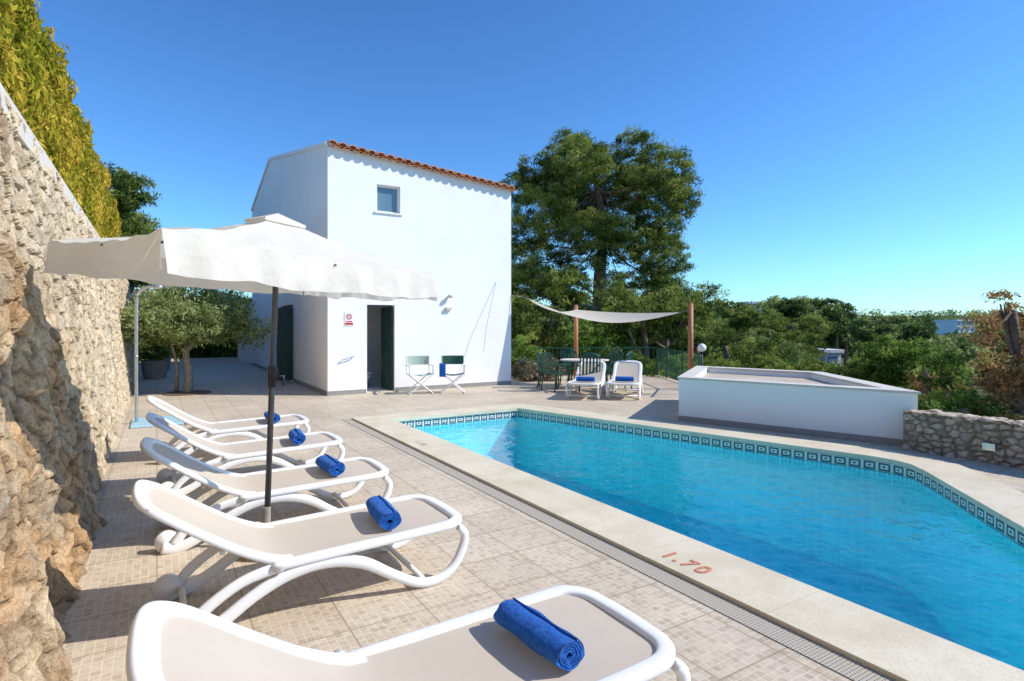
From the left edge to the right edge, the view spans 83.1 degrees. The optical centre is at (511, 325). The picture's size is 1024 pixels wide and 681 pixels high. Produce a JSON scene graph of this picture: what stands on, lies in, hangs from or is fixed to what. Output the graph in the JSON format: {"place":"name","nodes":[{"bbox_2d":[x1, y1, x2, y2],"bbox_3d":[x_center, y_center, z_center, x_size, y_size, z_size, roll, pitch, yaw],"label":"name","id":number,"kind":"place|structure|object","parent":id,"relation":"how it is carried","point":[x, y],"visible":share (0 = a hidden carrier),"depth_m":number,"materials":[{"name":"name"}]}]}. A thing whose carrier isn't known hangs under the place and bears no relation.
{"place":"outdoors","nodes":[
{"label":"outdoors","id":0,"kind":"place"},
{"bbox_2d":[33,0,1023,315],"label":"sky","id":1,"kind":"structure","parent":0,"point":[863,154],"materials":[{"name":"blue"}]},
{"bbox_2d":[59,357,1023,680],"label":"terrace paving","id":2,"kind":"structure","parent":0,"point":[513,551],"depth_m":3.97,"materials":[{"name":"tile"}]},
{"bbox_2d":[0,88,139,680],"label":"stone retaining wall","id":3,"kind":"structure","parent":2,"relation":"on","point":[66,372],"depth_m":3.58,"materials":[{"name":"beige stone"}]},
{"bbox_2d":[0,83,129,284],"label":"wall capping","id":4,"kind":"object","parent":3,"relation":"on","point":[26,138],"depth_m":4.37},
{"bbox_2d":[138,342,172,378],"bbox_3d":[-10.781,1.030,17.464,0.989,1.140,0.855,0,0,-32],"label":"stone planter","id":5,"kind":"object","parent":2,"relation":"on","point":[155,367],"visible":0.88,"depth_m":17.23,"materials":[{"name":"grey stone"}]},
{"bbox_2d":[147,339,171,370],"bbox_3d":[-12.505,1.018,20.533,0.924,1.164,0.801,0,0,22],"label":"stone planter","id":6,"kind":"object","parent":5,"relation":"in","point":[169,361],"visible":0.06,"depth_m":20.48,"materials":[{"name":"green plant"}]},
{"bbox_2d":[130,285,193,427],"bbox_3d":[-5.778,0.467,9.595,0.900,2.266,1.000,0,0,-32],"label":"outdoor shower","id":7,"kind":"object","parent":2,"relation":"on","point":[137,422],"visible":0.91,"depth_m":9.38,"materials":[{"name":"metal"}]},
{"bbox_2d":[131,294,251,358],"bbox_3d":[-13.623,0.099,29.814,10.251,3.249,0.932,0,0,-32],"label":"boundary hedge","id":8,"kind":"object","parent":2,"relation":"on","point":[209,350],"visible":0.05,"depth_m":28.73,"materials":[{"name":"green plant"}]},
{"bbox_2d":[119,285,277,395],"bbox_3d":[-7.447,0.095,13.694,3.653,3.030,2.510,0,0,-32],"label":"olive tree","id":9,"kind":"object","parent":2,"relation":"on","point":[171,315],"visible":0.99,"depth_m":13.20,"materials":[{"name":"green plant"}]},
{"bbox_2d":[146,396,309,464],"bbox_3d":[-3.552,1.229,7.325,1.829,0.760,0.733,0,0,-31],"label":"sun lounger","id":10,"kind":"object","parent":2,"relation":"on","point":[231,428],"visible":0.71,"depth_m":7.18,"materials":[{"name":"white plastic"}]},
{"bbox_2d":[264,411,279,422],"bbox_3d":[-3.143,1.194,7.567,0.147,0.118,0.414,15,-8,-33],"label":"rolled towel","id":11,"kind":"object","parent":10,"relation":"on","point":[276,418],"visible":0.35,"depth_m":7.43,"materials":[{"name":"blue fabric"}]},
{"bbox_2d":[43,213,440,562],"bbox_3d":[-1.837,0.393,4.212,1.838,2.415,2.651,0,0,25],"label":"parasol","id":12,"kind":"object","parent":2,"relation":"on","point":[275,255],"visible":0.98,"depth_m":3.58,"materials":[{"name":"fabric"}]},
{"bbox_2d":[145,412,344,494],"bbox_3d":[-2.722,1.229,6.001,1.829,0.760,0.733,0,0,-32],"label":"sun lounger","id":13,"kind":"object","parent":2,"relation":"on","point":[241,452],"visible":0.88,"depth_m":5.86,"materials":[{"name":"white plastic"}]},
{"bbox_2d":[288,428,305,443],"bbox_3d":[-2.314,1.191,6.218,0.144,0.115,0.418,-18,8,-26],"label":"rolled towel","id":14,"kind":"object","parent":13,"relation":"on","point":[296,435],"visible":1,"depth_m":6.07,"materials":[{"name":"blue fabric"}]},
{"bbox_2d":[140,437,392,554],"bbox_3d":[-1.947,1.229,4.716,1.829,0.760,0.733,0,0,-31],"label":"sun lounger","id":15,"kind":"object","parent":2,"relation":"on","point":[287,484],"visible":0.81,"depth_m":4.56,"materials":[{"name":"white plastic"}]},
{"bbox_2d":[315,454,344,475],"bbox_3d":[-1.557,1.192,4.948,0.144,0.120,0.416,-8,5,-34],"label":"rolled towel","id":16,"kind":"object","parent":15,"relation":"on","point":[329,464],"visible":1,"depth_m":4.83,"materials":[{"name":"blue fabric"}]},
{"bbox_2d":[131,480,468,621],"bbox_3d":[-1.211,1.229,3.504,1.829,0.760,0.733,0,0,-32],"label":"sun lounger","id":17,"kind":"object","parent":2,"relation":"on","point":[288,549],"visible":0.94,"depth_m":3.37,"materials":[{"name":"white plastic"}]},
{"bbox_2d":[366,495,401,529],"bbox_3d":[-0.829,1.193,3.706,0.147,0.118,0.414,3,-2,-27],"label":"rolled towel","id":18,"kind":"object","parent":17,"relation":"on","point":[383,513],"visible":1,"depth_m":3.57,"materials":[{"name":"blue fabric"}]},
{"bbox_2d":[238,140,517,395],"bbox_3d":[-6.764,-2.087,21.686,5.460,7.395,17.965,0,0,-32],"label":"white villa","id":19,"kind":"object","parent":2,"relation":"on","point":[451,229],"visible":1,"depth_m":14.58,"materials":[{"name":"paint"}]},
{"bbox_2d":[381,307,392,389],"bbox_3d":[-3.104,0.560,14.325,0.060,2.020,0.760,0,0,-32],"label":"front door leaf","id":20,"kind":"structure","parent":19,"relation":"in","point":[386,312],"depth_m":14.23,"materials":[{"name":"wood"}]},
{"bbox_2d":[377,187,396,212],"bbox_3d":[-3.029,-3.035,14.002,0.500,0.570,0.010,0,0,-32],"label":"window glass","id":21,"kind":"structure","parent":19,"relation":"in","point":[386,197],"depth_m":13.99,"materials":[{"name":"blue glass"}]},
{"bbox_2d":[374,185,402,215],"bbox_3d":[-2.993,-3.015,13.944,0.700,0.690,0.185,0,0,-32],"label":"window frame","id":22,"kind":"structure","parent":19,"relation":"in","point":[382,212],"depth_m":14.00,"materials":[{"name":"white paint"}]},
{"bbox_2d":[126,585,690,680],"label":"sun lounger","id":23,"kind":"object","parent":2,"relation":"on","point":[171,641],"visible":0.94,"depth_m":2.13,"materials":[{"name":"white plastic"}]},
{"bbox_2d":[493,597,584,670],"bbox_3d":[0.098,1.193,2.255,0.144,0.115,0.418,11,-6,-35],"label":"rolled towel","id":24,"kind":"object","parent":23,"relation":"on","point":[536,631],"visible":1,"depth_m":2.18,"materials":[{"name":"blue fabric"}]},
{"bbox_2d":[405,356,434,394],"bbox_3d":[-2.174,1.163,13.611,0.600,0.866,0.530,0,0,-20],"label":"director chair","id":25,"kind":"object","parent":2,"relation":"on","point":[417,360],"visible":1,"depth_m":13.77,"materials":[{"name":"white fabric"}]},
{"bbox_2d":[439,355,465,393],"bbox_3d":[-1.416,1.163,13.757,0.618,0.866,0.542,0,0,-7],"label":"director chair","id":26,"kind":"object","parent":2,"relation":"on","point":[454,359],"visible":1,"depth_m":13.95,"materials":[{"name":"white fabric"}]},
{"bbox_2d":[536,350,558,388],"bbox_3d":[0.909,1.120,14.842,0.585,0.966,0.553,0,0,8],"label":"garden chair","id":27,"kind":"object","parent":2,"relation":"on","point":[539,366],"visible":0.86,"depth_m":14.92,"materials":[{"name":"green plastic"}]},
{"bbox_2d":[540,352,570,391],"bbox_3d":[1.055,1.120,14.172,0.585,0.966,0.553,0,0,-37],"label":"garden chair","id":28,"kind":"object","parent":2,"relation":"on","point":[552,372],"visible":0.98,"depth_m":14.04,"materials":[{"name":"green plastic"}]},
{"bbox_2d":[559,349,577,383],"bbox_3d":[1.620,1.120,15.614,0.553,0.966,0.585,0,0,-17],"label":"garden chair","id":29,"kind":"object","parent":2,"relation":"on","point":[567,362],"visible":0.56,"depth_m":15.81,"materials":[{"name":"green plastic"}]},
{"bbox_2d":[572,305,577,379],"bbox_3d":[1.878,0.495,16.999,0.213,2.210,0.213,0,0,-32],"label":"wooden post","id":30,"kind":"object","parent":2,"relation":"on","point":[575,331],"visible":0.63,"depth_m":16.95,"materials":[{"name":"brown wood"}]},
{"bbox_2d":[560,358,608,388],"bbox_3d":[1.851,1.234,14.752,1.232,0.738,0.954,0,0,-2],"label":"garden table","id":31,"kind":"object","parent":2,"relation":"on","point":[572,360],"visible":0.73,"depth_m":14.65,"materials":[{"name":"white plastic"}]},
{"bbox_2d":[565,360,605,399],"bbox_3d":[1.721,1.229,13.166,0.733,0.760,1.829,0,0,15],"label":"sun lounger","id":32,"kind":"object","parent":2,"relation":"on","point":[599,378],"visible":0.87,"depth_m":13.44,"materials":[{"name":"white plastic"}]},
{"bbox_2d":[576,376,594,381],"bbox_3d":[1.636,1.193,12.849,0.414,0.118,0.147,0,0,15],"label":"rolled towel","id":33,"kind":"object","parent":32,"relation":"on","point":[584,379],"visible":1,"depth_m":12.80,"materials":[{"name":"blue fabric"}]},
{"bbox_2d":[575,353,601,392],"bbox_3d":[1.832,1.120,13.841,0.553,0.966,0.585,0,0,-2],"label":"garden chair","id":34,"kind":"object","parent":2,"relation":"on","point":[590,354],"visible":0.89,"depth_m":13.60,"materials":[{"name":"green plastic"}]},
{"bbox_2d":[511,346,700,378],"bbox_3d":[3.246,1.135,16.807,6.939,0.930,4.434,0,0,45],"label":"metal railing","id":35,"kind":"object","parent":2,"relation":"on","point":[665,360],"visible":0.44,"depth_m":17.78,"materials":[{"name":"green metal"}]},
{"bbox_2d":[607,349,622,380],"bbox_3d":[2.597,1.120,15.391,0.585,0.966,0.553,0,0,-42],"label":"garden chair","id":36,"kind":"object","parent":2,"relation":"on","point":[613,359],"visible":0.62,"depth_m":15.55,"materials":[{"name":"green plastic"}]},
{"bbox_2d":[605,351,632,390],"bbox_3d":[2.672,1.120,14.357,0.585,0.966,0.553,0,0,28],"label":"garden chair","id":37,"kind":"object","parent":2,"relation":"on","point":[628,357],"visible":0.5,"depth_m":14.25,"materials":[{"name":"green plastic"}]},
{"bbox_2d":[606,360,642,399],"bbox_3d":[2.591,1.229,13.184,0.733,0.760,1.829,0,0,15],"label":"sun lounger","id":38,"kind":"object","parent":2,"relation":"on","point":[631,368],"visible":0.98,"depth_m":13.64,"materials":[{"name":"white plastic"}]},
{"bbox_2d":[615,376,633,381],"bbox_3d":[2.505,1.193,12.867,0.414,0.118,0.147,0,0,15],"label":"rolled towel","id":39,"kind":"object","parent":38,"relation":"on","point":[624,378],"visible":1,"depth_m":12.82,"materials":[{"name":"blue fabric"}]},
{"bbox_2d":[342,403,1023,680],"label":"swimming pool","id":40,"kind":"structure","parent":2,"relation":"in","point":[875,564],"depth_m":6.66,"materials":[{"name":"blue liquid"}]},
{"bbox_2d":[688,303,692,369],"bbox_3d":[4.484,0.515,14.516,0.213,2.170,0.213,0,0,-32],"label":"wooden post","id":41,"kind":"object","parent":2,"relation":"on","point":[690,335],"visible":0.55,"depth_m":14.46,"materials":[{"name":"brown wood"}]},
{"bbox_2d":[512,295,686,322],"bbox_3d":[2.456,-0.447,15.933,4.658,0.761,1.764,0,0,15],"label":"shade sail","id":42,"kind":"object","parent":41,"relation":"attached to","point":[609,317],"visible":1,"depth_m":15.50,"materials":[{"name":"fabric"}]},
{"bbox_2d":[697,344,705,365],"bbox_3d":[4.395,1.010,13.381,0.200,1.180,0.195,0,0,-32],"label":"garden lamp","id":43,"kind":"object","parent":2,"relation":"on","point":[701,348],"visible":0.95,"depth_m":13.34,"materials":[{"name":"white glass"}]},
{"bbox_2d":[677,366,920,446],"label":"white rendered platform","id":44,"kind":"structure","parent":2,"relation":"on","point":[820,404],"depth_m":8.63,"materials":[{"name":"paint"}]},
{"bbox_2d":[902,409,1023,469],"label":"stone wall","id":45,"kind":"structure","parent":2,"relation":"on","point":[948,434],"depth_m":6.91,"materials":[{"name":"grey stone"}]},
{"bbox_2d":[982,442,996,450],"bbox_3d":[5.476,1.390,6.628,0.070,0.080,0.120,0,0,-32],"label":"wall light","id":46,"kind":"object","parent":45,"relation":"attached to","point":[989,446],"visible":1,"depth_m":6.61,"materials":[{"name":"glass"}]},
{"bbox_2d":[658,315,1009,416],"bbox_3d":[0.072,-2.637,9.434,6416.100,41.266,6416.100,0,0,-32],"label":"ground","id":47,"kind":"structure","parent":0,"point":[977,388],"depth_m":63.97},
{"bbox_2d":[511,333,545,377],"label":"shrub","id":48,"kind":"object","parent":47,"relation":"on","point":[519,351],"visible":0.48,"depth_m":17.31,"materials":[{"name":"green plant"}]},
{"bbox_2d":[511,356,566,381],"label":"lavender bush","id":49,"kind":"object","parent":47,"relation":"on","point":[526,372],"visible":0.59,"depth_m":16.60,"materials":[{"name":"green plant"}]},
{"bbox_2d":[511,261,595,371],"bbox_3d":[1.020,0.550,22.031,4.776,6.172,4.090,0,0,0],"label":"pine tree","id":50,"kind":"object","parent":47,"relation":"on","point":[553,288],"visible":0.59,"depth_m":21.60,"materials":[{"name":"green plant"}]},
{"bbox_2d":[548,318,644,374],"bbox_3d":[2.959,1.515,21.011,4.295,4.200,2.889,0,0,-55],"label":"shrub","id":51,"kind":"object","parent":47,"relation":"on","point":[590,336],"visible":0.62,"depth_m":20.19,"materials":[{"name":"green plant"}]},
{"bbox_2d":[499,124,705,374],"bbox_3d":[3.530,-2.166,23.830,9.065,12.348,6.496,0,0,1],"label":"pine tree","id":52,"kind":"object","parent":47,"relation":"on","point":[565,194],"visible":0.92,"depth_m":23.11,"materials":[{"name":"green plant"}]},
{"bbox_2d":[583,271,714,371],"bbox_3d":[4.877,0.828,21.677,4.633,5.654,4.357,0,0,-8],"label":"pine tree","id":53,"kind":"object","parent":47,"relation":"on","point":[627,302],"visible":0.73,"depth_m":20.86,"materials":[{"name":"green plant"}]},
{"bbox_2d":[613,350,695,380],"bbox_3d":[4.957,2.208,18.848,2.820,2.825,3.616,0,0,-32],"label":"shrub","id":54,"kind":"object","parent":47,"relation":"on","point":[636,357],"visible":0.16,"depth_m":19.18,"materials":[{"name":"green plant"}]},
{"bbox_2d":[634,273,707,370],"bbox_3d":[7.489,0.529,28.512,5.239,6.850,4.264,0,0,-32],"label":"pine tree","id":55,"kind":"object","parent":47,"relation":"on","point":[676,286],"visible":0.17,"depth_m":27.81,"materials":[{"name":"green plant"}]},
{"bbox_2d":[660,280,739,355],"bbox_3d":[9.892,0.899,30.733,4.680,6.431,4.647,0,0,10],"label":"pine tree","id":56,"kind":"object","parent":47,"relation":"on","point":[710,341],"visible":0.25,"depth_m":29.69,"materials":[{"name":"green plant"}]},
{"bbox_2d":[668,331,792,375],"bbox_3d":[8.185,1.980,22.545,3.691,3.529,5.062,0,0,-62],"label":"pine tree","id":57,"kind":"object","parent":47,"relation":"on","point":[737,353],"visible":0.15,"depth_m":21.73,"materials":[{"name":"green plant"}]},
{"bbox_2d":[687,354,796,370],"bbox_3d":[7.212,2.238,18.510,3.780,2.765,2.921,0,0,3],"label":"shrub","id":58,"kind":"object","parent":47,"relation":"on","point":[774,362],"visible":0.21,"depth_m":17.93,"materials":[{"name":"green plant"}]},
{"bbox_2d":[739,301,764,310],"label":"white distant villa","id":59,"kind":"object","parent":47,"relation":"on","point":[749,302],"visible":0.17,"depth_m":79.82,"materials":[{"name":"white paint"}]},
{"bbox_2d":[511,291,1009,387],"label":"distant trees","id":60,"kind":"object","parent":47,"relation":"on","point":[847,334],"visible":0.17,"depth_m":47.69,"materials":[{"name":"green plant"}]},
{"bbox_2d":[513,308,1022,356],"bbox_3d":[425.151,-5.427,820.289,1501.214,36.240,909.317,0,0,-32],"label":"distant forest","id":61,"kind":"object","parent":47,"relation":"on","point":[946,315],"visible":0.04,"depth_m":603.50,"materials":[{"name":"green plant"}]},
{"bbox_2d":[728,327,808,363],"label":"pine tree","id":62,"kind":"object","parent":47,"relation":"on","point":[791,348],"visible":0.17,"depth_m":29.07,"materials":[{"name":"green plant"}]},
{"bbox_2d":[724,301,822,361],"bbox_3d":[15.758,1.486,36.166,4.726,5.894,5.879,0,0,-32],"label":"pine tree","id":63,"kind":"object","parent":47,"relation":"on","point":[752,316],"visible":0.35,"depth_m":35.40,"materials":[{"name":"green plant"}]},
{"bbox_2d":[761,311,838,357],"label":"pine tree","id":64,"kind":"object","parent":47,"relation":"on","point":[804,335],"visible":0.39,"depth_m":39.66,"materials":[{"name":"green plant"}]},
{"bbox_2d":[751,357,863,379],"bbox_3d":[9.486,2.363,19.297,3.742,2.651,3.290,0,0,18],"label":"shrub","id":65,"kind":"object","parent":47,"relation":"on","point":[806,365],"visible":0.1,"depth_m":18.21,"materials":[{"name":"green plant"}]},
{"bbox_2d":[784,352,840,372],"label":"shrub","id":66,"kind":"object","parent":47,"relation":"on","point":[809,353],"visible":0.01,"depth_m":24.09,"materials":[{"name":"green plant"}]},
{"bbox_2d":[803,349,843,366],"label":"white distant house","id":67,"kind":"structure","parent":47,"relation":"on","point":[834,355],"depth_m":54.96,"materials":[{"name":"white paint"}]},
{"bbox_2d":[828,357,837,364],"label":"windows","id":68,"kind":"structure","parent":67,"relation":"in","point":[830,359],"depth_m":54.94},
{"bbox_2d":[823,332,939,406],"bbox_3d":[11.191,1.943,17.626,3.392,3.521,2.749,0,0,22],"label":"conifer shrub","id":69,"kind":"object","parent":47,"relation":"on","point":[885,365],"visible":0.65,"depth_m":16.86,"materials":[{"name":"green plant"}]},
{"bbox_2d":[872,343,974,393],"bbox_3d":[12.975,2.146,18.604,2.560,3.285,3.075,0,0,-43],"label":"conifer shrub","id":70,"kind":"object","parent":47,"relation":"on","point":[940,351],"visible":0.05,"depth_m":17.75,"materials":[{"name":"green plant"}]},
{"bbox_2d":[900,365,974,402],"bbox_3d":[9.700,2.260,13.324,0.916,2.717,1.681,0,0,-32],"label":"tamarisk","id":71,"kind":"object","parent":47,"relation":"on","point":[925,388],"visible":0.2,"depth_m":13.37,"materials":[{"name":"green plant"}]},
{"bbox_2d":[921,397,978,414],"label":"shrub","id":72,"kind":"object","parent":47,"relation":"on","point":[963,410],"visible":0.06,"depth_m":11.22,"materials":[{"name":"green plant"}]},
{"bbox_2d":[933,320,974,335],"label":"apartment block","id":73,"kind":"structure","parent":47,"relation":"on","point":[947,326],"depth_m":131.14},
{"bbox_2d":[958,322,973,333],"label":"windows","id":74,"kind":"structure","parent":73,"relation":"in","point":[958,322],"depth_m":129.82,"materials":[{"name":"grey glass"}]},
{"bbox_2d":[906,351,1005,416],"bbox_3d":[9.280,2.069,12.026,1.804,3.098,2.096,0,0,4],"label":"shrub","id":75,"kind":"object","parent":47,"relation":"on","point":[944,381],"visible":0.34,"depth_m":11.89,"materials":[{"name":"green plant"}]},
{"bbox_2d":[957,289,1023,420],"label":"tamarisk","id":76,"kind":"object","parent":47,"relation":"on","point":[1011,384],"visible":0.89,"depth_m":11.27,"materials":[{"name":"green plant"}]},
{"bbox_2d":[982,310,1023,357],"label":"tamarisk","id":77,"kind":"object","parent":47,"relation":"on","point":[1005,349],"visible":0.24,"depth_m":12.13,"materials":[{"name":"green plant"}]},
{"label":"raised ground","id":78,"kind":"structure","parent":0,"visible":0},
{"bbox_2d":[0,0,121,237],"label":"cypress hedge","id":79,"kind":"object","parent":78,"relation":"on","point":[35,80],"visible":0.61,"depth_m":5.81,"materials":[{"name":"green plant"}]},
{"bbox_2d":[101,162,162,236],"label":"holm oak","id":80,"kind":"object","parent":78,"relation":"on","point":[125,189],"visible":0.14,"depth_m":19.33,"materials":[{"name":"green plant"}]},
{"bbox_2d":[125,210,164,297],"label":"holm oak","id":81,"kind":"object","parent":78,"relation":"on","point":[134,284],"visible":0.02,"depth_m":23.97,"materials":[{"name":"green plant"}]}
]}

